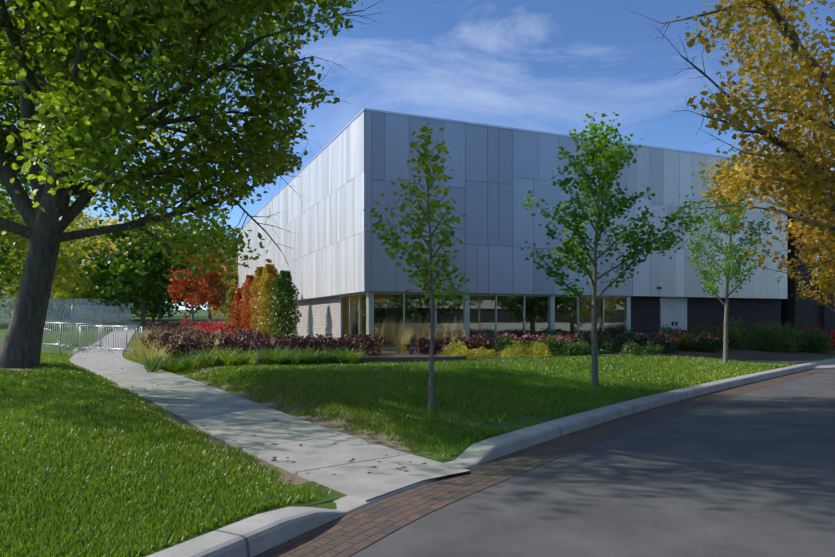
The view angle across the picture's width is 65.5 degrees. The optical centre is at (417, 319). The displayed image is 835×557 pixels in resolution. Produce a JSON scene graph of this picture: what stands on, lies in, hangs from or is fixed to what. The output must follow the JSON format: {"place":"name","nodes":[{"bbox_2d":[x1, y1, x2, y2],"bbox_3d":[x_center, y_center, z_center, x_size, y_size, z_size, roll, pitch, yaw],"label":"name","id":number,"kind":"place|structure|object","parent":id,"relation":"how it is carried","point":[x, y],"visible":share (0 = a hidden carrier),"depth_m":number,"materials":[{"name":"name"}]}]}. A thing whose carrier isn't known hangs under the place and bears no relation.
{"place":"outdoors","nodes":[
{"label":"outdoors","id":0,"kind":"place"},
{"bbox_2d":[362,303,459,343],"bbox_3d":[-0.455,0.190,34.965,7.143,2.100,1.226,0,0,-45],"label":"dark building interior","id":1,"kind":"object","parent":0,"point":[379,315],"depth_m":36.09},
{"bbox_2d":[0,309,834,556],"bbox_3d":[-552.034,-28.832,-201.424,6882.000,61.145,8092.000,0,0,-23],"label":"terrain","id":2,"kind":"structure","parent":0,"point":[749,474],"depth_m":6.78,"materials":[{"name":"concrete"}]},
{"bbox_2d":[44,329,61,355],"bbox_3d":[-12.524,0.772,21.994,0.806,0.958,0.325,0,0,1],"label":"bike hoop","id":3,"kind":"object","parent":2,"relation":"on","point":[57,339],"visible":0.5,"depth_m":21.94,"materials":[{"name":"silver metal"}]},
{"bbox_2d":[1,296,110,322],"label":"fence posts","id":4,"kind":"object","parent":2,"relation":"on","point":[61,305],"visible":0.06,"depth_m":77.90,"materials":[{"name":"grey metal"}]},
{"bbox_2d":[42,323,78,347],"bbox_3d":[-15.621,0.654,28.276,2.338,1.069,0.618,0,0,24],"label":"barrier","id":5,"kind":"object","parent":2,"relation":"on","point":[50,344],"visible":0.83,"depth_m":28.42,"materials":[{"name":"silver metal"}]},
{"bbox_2d":[0,296,132,323],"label":"fence","id":6,"kind":"object","parent":2,"relation":"on","point":[53,308],"depth_m":77.92,"materials":[{"name":"grey metal"}]},
{"bbox_2d":[60,323,101,348],"bbox_3d":[-14.428,0.675,27.813,2.338,1.069,0.618,0,0,20],"label":"barrier","id":7,"kind":"object","parent":2,"relation":"on","point":[78,333],"visible":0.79,"depth_m":27.86,"materials":[{"name":"silver metal"}]},
{"bbox_2d":[72,305,129,325],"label":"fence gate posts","id":8,"kind":"object","parent":2,"relation":"on","point":[108,306],"visible":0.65,"depth_m":62.96,"materials":[{"name":"grey metal"}]},
{"bbox_2d":[72,306,128,325],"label":"fence gate","id":9,"kind":"structure","parent":8,"relation":"attached to","point":[100,315],"depth_m":62.50,"materials":[{"name":"grey metal"}]},
{"bbox_2d":[0,149,239,319],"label":"tree leaves","id":10,"kind":"object","parent":2,"relation":"on","point":[104,272],"visible":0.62,"depth_m":71.60,"materials":[{"name":"green plant"}]},
{"bbox_2d":[9,274,284,341],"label":"trees","id":11,"kind":"object","parent":2,"relation":"on","point":[142,321],"visible":0.04,"depth_m":70.45,"materials":[{"name":"brown plant"}]},
{"bbox_2d":[0,0,397,367],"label":"tree","id":12,"kind":"object","parent":2,"relation":"on","point":[111,87],"depth_m":12.29,"materials":[{"name":"green plant"}]},
{"bbox_2d":[166,245,301,339],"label":"columnar trees leaves","id":13,"kind":"object","parent":2,"relation":"on","point":[271,290],"visible":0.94,"depth_m":39.61,"materials":[{"name":"green plant"}]},
{"bbox_2d":[123,343,372,371],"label":"strappy perennials","id":14,"kind":"object","parent":2,"relation":"on","point":[276,357],"visible":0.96,"depth_m":17.51,"materials":[{"name":"green plant"}]},
{"bbox_2d":[70,324,470,501],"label":"concrete walkway","id":15,"kind":"structure","parent":2,"relation":"on","point":[321,458],"depth_m":9.29,"materials":[{"name":"grey concrete"}]},
{"bbox_2d":[72,326,88,352],"bbox_3d":[-13.580,0.781,26.169,0.618,1.069,2.338,0,0,-27],"label":"barrier","id":16,"kind":"object","parent":15,"relation":"on","point":[80,348],"visible":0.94,"depth_m":25.28,"materials":[{"name":"silver metal"}]},
{"bbox_2d":[81,326,126,350],"bbox_3d":[-13.309,0.779,27.495,2.338,1.069,0.618,0,0,14],"label":"barrier","id":17,"kind":"object","parent":15,"relation":"on","point":[100,338],"visible":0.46,"depth_m":27.52,"materials":[{"name":"silver metal"}]},
{"bbox_2d":[98,326,141,351],"bbox_3d":[-12.333,0.781,26.933,2.338,1.069,0.618,0,0,22],"label":"barrier","id":18,"kind":"object","parent":15,"relation":"on","point":[115,336],"visible":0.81,"depth_m":27.02,"materials":[{"name":"silver metal"}]},
{"bbox_2d":[120,316,469,361],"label":"ornamental grass","id":19,"kind":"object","parent":2,"relation":"on","point":[138,348],"visible":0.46,"depth_m":23.86,"materials":[{"name":"beige plant"}]},
{"bbox_2d":[6,346,584,551],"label":"fallen leaves","id":20,"kind":"object","parent":2,"relation":"on","point":[256,442],"visible":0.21,"depth_m":7.89,"materials":[{"name":"brown plant"}]},
{"bbox_2d":[258,296,340,339],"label":"block wall","id":21,"kind":"structure","parent":2,"relation":"on","point":[321,316],"depth_m":34.06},
{"bbox_2d":[140,320,493,359],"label":"purple shrubs","id":22,"kind":"object","parent":2,"relation":"on","point":[363,342],"visible":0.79,"depth_m":21.11,"materials":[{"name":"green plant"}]},
{"bbox_2d":[352,356,466,362],"bbox_3d":[-0.283,1.185,19.013,3.520,0.211,0.337,0,0,-11],"label":"bed edging","id":23,"kind":"object","parent":2,"relation":"on","point":[402,359],"visible":0.69,"depth_m":18.87,"materials":[{"name":"soil"}]},
{"bbox_2d":[360,122,468,410],"bbox_3d":[-0.043,-0.751,10.383,1.776,4.548,1.940,0,0,-23],"label":"tree","id":24,"kind":"object","parent":2,"relation":"on","point":[421,225],"depth_m":10.24,"materials":[{"name":"green plant"}]},
{"bbox_2d":[0,351,834,556],"bbox_3d":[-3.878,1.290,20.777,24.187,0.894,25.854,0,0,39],"label":"lawn","id":25,"kind":"structure","parent":2,"relation":"on","point":[105,404],"depth_m":8.49,"materials":[{"name":"green plant"}]},
{"bbox_2d":[520,112,708,386],"bbox_3d":[4.245,-1.604,14.735,4.126,6.328,2.818,0,0,1],"label":"tree","id":26,"kind":"object","parent":25,"relation":"on","point":[621,154],"depth_m":14.50,"materials":[{"name":"green plant"}]},
{"bbox_2d":[683,163,776,362],"bbox_3d":[10.320,-1.882,22.003,2.803,6.850,3.028,0,0,-23],"label":"tree","id":27,"kind":"object","parent":25,"relation":"on","point":[709,284],"depth_m":21.71,"materials":[{"name":"green plant"}]},
{"bbox_2d":[382,344,499,346],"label":"building interior floor","id":28,"kind":"structure","parent":2,"relation":"on","point":[400,345],"depth_m":30.49,"materials":[{"name":"grey concrete"}]},
{"bbox_2d":[146,358,834,556],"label":"road curb","id":29,"kind":"structure","parent":2,"relation":"on","point":[254,535],"depth_m":7.61,"materials":[{"name":"concrete"}]},
{"bbox_2d":[362,298,622,344],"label":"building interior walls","id":30,"kind":"structure","parent":2,"relation":"on","point":[531,308],"depth_m":35.71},
{"bbox_2d":[438,340,551,359],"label":"yellow shrubs","id":31,"kind":"object","parent":2,"relation":"on","point":[454,349],"visible":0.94,"depth_m":20.60,"materials":[{"name":"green plant"}]},
{"bbox_2d":[180,315,834,347],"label":"shrubs","id":32,"kind":"object","parent":2,"relation":"on","point":[498,336],"depth_m":26.07,"materials":[{"name":"plant"}]},
{"bbox_2d":[253,368,834,556],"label":"brick paving strip","id":33,"kind":"object","parent":2,"relation":"on","point":[351,533],"visible":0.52,"depth_m":6.72,"materials":[{"name":"brown brick"}]},
{"bbox_2d":[364,111,786,298],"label":"building panels","id":34,"kind":"object","parent":2,"relation":"on","point":[498,218],"visible":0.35,"depth_m":28.43,"materials":[{"name":"grey metal"}]},
{"bbox_2d":[476,317,834,355],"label":"green shrubs","id":35,"kind":"object","parent":2,"relation":"on","point":[775,338],"visible":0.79,"depth_m":26.33,"materials":[{"name":"green plant"}]},
{"bbox_2d":[664,332,703,349],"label":"orange shrubs","id":36,"kind":"object","parent":2,"relation":"on","point":[679,340],"visible":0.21,"depth_m":26.46,"materials":[{"name":"green plant"}]},
{"bbox_2d":[631,297,780,343],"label":"brick wall","id":37,"kind":"structure","parent":2,"relation":"on","point":[645,314],"depth_m":33.17,"materials":[{"name":"black brick"}]},
{"bbox_2d":[660,297,686,330],"bbox_3d":[12.716,0.061,32.298,1.800,2.358,0.120,0,0,-23],"label":"door","id":38,"kind":"structure","parent":37,"relation":"in","point":[673,309],"depth_m":32.23,"materials":[{"name":"grey metal"}]},
{"bbox_2d":[657,287,677,325],"bbox_3d":[12.224,-0.650,31.784,1.675,1.880,0.154,0,0,-39],"label":"building door hardware","id":39,"kind":"object","parent":38,"relation":"attached to","point":[676,323],"visible":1,"depth_m":32.14,"materials":[{"name":"black metal"}]},
{"bbox_2d":[627,0,834,293],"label":"yellow tree","id":40,"kind":"object","parent":2,"relation":"on","point":[775,166],"depth_m":12.19,"materials":[{"name":"yellow plant"}]},
{"bbox_2d":[694,359,834,368],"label":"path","id":41,"kind":"structure","parent":2,"relation":"on","point":[827,365],"depth_m":23.77,"materials":[{"name":"concrete"}]},
{"bbox_2d":[781,174,834,337],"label":"brick building walls","id":42,"kind":"structure","parent":2,"relation":"on","point":[806,312],"depth_m":35.93,"materials":[{"name":"black brick"}]},
{"bbox_2d":[0,0,834,309],"label":"sky","id":43,"kind":"structure","parent":0,"point":[537,65],"materials":[{"name":"blue"}]},
{"bbox_2d":[340,292,630,350],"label":"window frames","id":44,"kind":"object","parent":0,"point":[465,308],"visible":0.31,"depth_m":28.32,"materials":[{"name":"metal"}]},
{"bbox_2d":[342,294,785,346],"bbox_3d":[8.585,-3.340,32.786,24.450,9.160,4.200,0,0,-23],"label":"building interior","id":45,"kind":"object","parent":44,"relation":"in","point":[354,314],"depth_m":28.43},
{"bbox_2d":[298,291,763,300],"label":"soffit","id":46,"kind":"structure","parent":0,"point":[471,298],"depth_m":32.63,"materials":[{"name":"grey metal"}]},
{"bbox_2d":[302,171,786,299],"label":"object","id":47,"kind":"object","parent":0,"point":[526,247],"visible":0.14,"depth_m":28.22,"materials":[{"name":"grey metal"}]},
{"bbox_2d":[238,111,363,299],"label":"building side panels","id":48,"kind":"object","parent":47,"relation":"attached to","point":[323,237],"visible":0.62,"depth_m":31.93,"materials":[{"name":"white metal"}]},
{"bbox_2d":[240,108,762,228],"bbox_3d":[1.460,-8.305,47.941,23.780,0.090,38.480,0,0,-23],"label":"parapet cap","id":49,"kind":"object","parent":47,"relation":"on","point":[447,120],"visible":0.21,"depth_m":28.76,"materials":[{"name":"grey metal"}]},
{"bbox_2d":[781,241,834,310],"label":"foliage","id":50,"kind":"object","parent":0,"point":[826,272],"depth_m":26.19,"materials":[{"name":"yellow plant"}]}
]}

